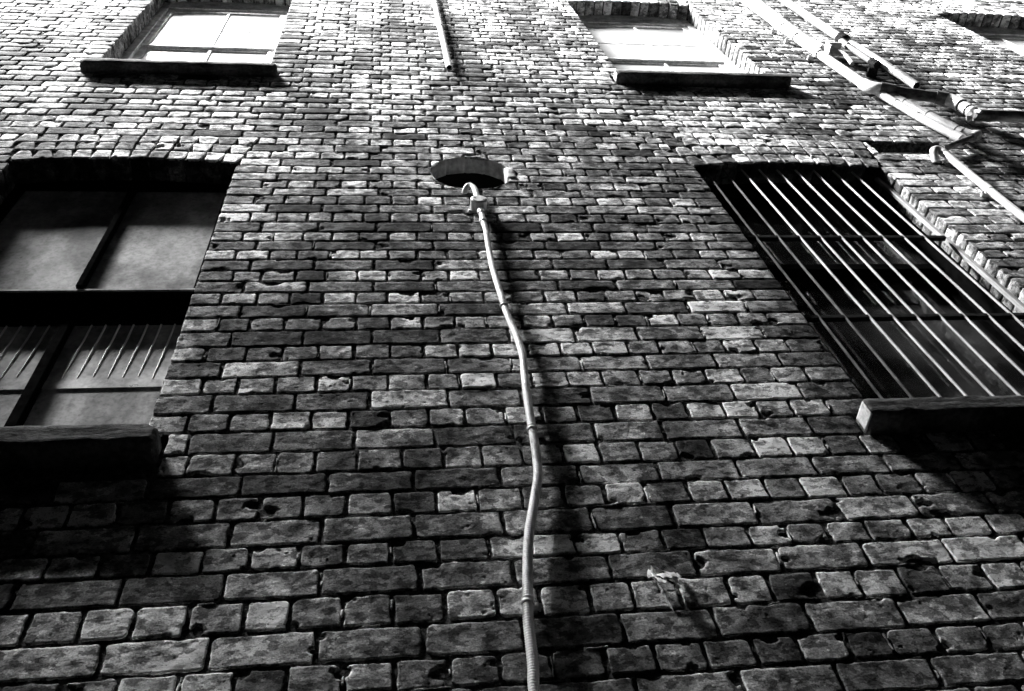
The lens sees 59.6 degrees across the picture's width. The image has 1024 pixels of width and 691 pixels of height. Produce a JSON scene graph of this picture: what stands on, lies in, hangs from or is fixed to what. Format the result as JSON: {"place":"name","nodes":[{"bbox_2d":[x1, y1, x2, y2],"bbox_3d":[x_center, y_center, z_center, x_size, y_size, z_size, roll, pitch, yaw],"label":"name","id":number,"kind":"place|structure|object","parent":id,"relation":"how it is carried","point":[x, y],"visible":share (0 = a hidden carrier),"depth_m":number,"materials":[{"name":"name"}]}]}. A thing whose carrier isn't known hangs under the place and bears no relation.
{"place":"outdoors","nodes":[
{"label":"outdoors","id":0,"kind":"place"},
{"label":"ground","id":1,"kind":"structure","parent":0,"visible":0},
{"bbox_2d":[0,0,1023,690],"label":"brick building","id":2,"kind":"structure","parent":1,"relation":"on","point":[262,420],"depth_m":3.12,"materials":[{"name":"brick"}]},
{"bbox_2d":[0,180,228,469],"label":"window","id":3,"kind":"structure","parent":2,"relation":"in","point":[99,278],"depth_m":3.39,"materials":[{"name":"glass"}]},
{"bbox_2d":[80,2,289,77],"bbox_3d":[-2.090,-2.153,6.223,1.114,2.287,0.303,-1,-56,-8],"label":"window","id":4,"kind":"structure","parent":2,"relation":"in","point":[219,39],"depth_m":6.24,"materials":[{"name":"glass"}]},
{"bbox_2d":[431,0,452,70],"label":"vent pipe","id":5,"kind":"object","parent":2,"relation":"attached to","point":[443,42],"visible":1,"depth_m":6.09,"materials":[{"name":"white metal"}]},
{"bbox_2d":[462,183,543,690],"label":"flexible conduit","id":6,"kind":"object","parent":2,"relation":"attached to","point":[478,203],"visible":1,"depth_m":2.50,"materials":[{"name":"plastic"}]},
{"bbox_2d":[647,566,681,610],"bbox_3d":[0.389,0.594,2.205,0.085,0.130,0.032,-1,-56,-8],"label":"rag scrap","id":7,"kind":"object","parent":2,"relation":"attached to","point":[654,574],"visible":1,"depth_m":2.22,"materials":[{"name":"white fabric"}]},
{"bbox_2d":[579,15,791,87],"bbox_3d":[1.089,-2.225,6.694,1.163,2.268,0.303,-1,-56,-8],"label":"window","id":8,"kind":"structure","parent":2,"relation":"in","point":[642,50],"depth_m":6.73,"materials":[{"name":"glass"}]},
{"bbox_2d":[752,0,853,65],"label":"grey upper pipe","id":9,"kind":"object","parent":2,"relation":"attached to","point":[831,48],"visible":0.82,"depth_m":6.57,"materials":[{"name":"metal"}]},
{"bbox_2d":[777,0,920,88],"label":"open end pipe","id":10,"kind":"object","parent":2,"relation":"attached to","point":[874,61],"visible":0.95,"depth_m":6.34,"materials":[{"name":"metal"}]},
{"bbox_2d":[733,0,965,140],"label":"white downpipe","id":11,"kind":"object","parent":2,"relation":"attached to","point":[849,74],"visible":0.93,"depth_m":6.10,"materials":[{"name":"metal"}]},
{"bbox_2d":[857,78,1023,121],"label":"branch pipe","id":12,"kind":"object","parent":11,"relation":"attached to","point":[967,109],"visible":1,"depth_m":5.52,"materials":[{"name":"grey metal"}]},
{"bbox_2d":[705,169,1023,398],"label":"window grille","id":13,"kind":"object","parent":2,"relation":"attached to","point":[920,318],"depth_m":3.66,"materials":[{"name":"metal"}]},
{"bbox_2d":[708,177,1023,434],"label":"window","id":14,"kind":"structure","parent":2,"relation":"in","point":[897,413],"depth_m":3.90,"materials":[{"name":"glass"}]},
{"bbox_2d":[888,92,981,149],"bbox_3d":[2.457,-1.365,5.304,0.310,1.034,0.080,-1,-56,-8],"label":"grey lower pipe","id":15,"kind":"object","parent":2,"relation":"attached to","point":[972,136],"visible":0.73,"depth_m":5.15,"materials":[{"name":"metal"}]},
{"bbox_2d":[930,146,1023,222],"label":"white slim pipe","id":16,"kind":"object","parent":2,"relation":"attached to","point":[987,188],"visible":0.99,"depth_m":4.53,"materials":[{"name":"metal"}]},
{"bbox_2d":[964,27,1023,56],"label":"window","id":17,"kind":"structure","parent":2,"relation":"in","point":[1012,39],"depth_m":7.91,"materials":[{"name":"glass"}]}
]}

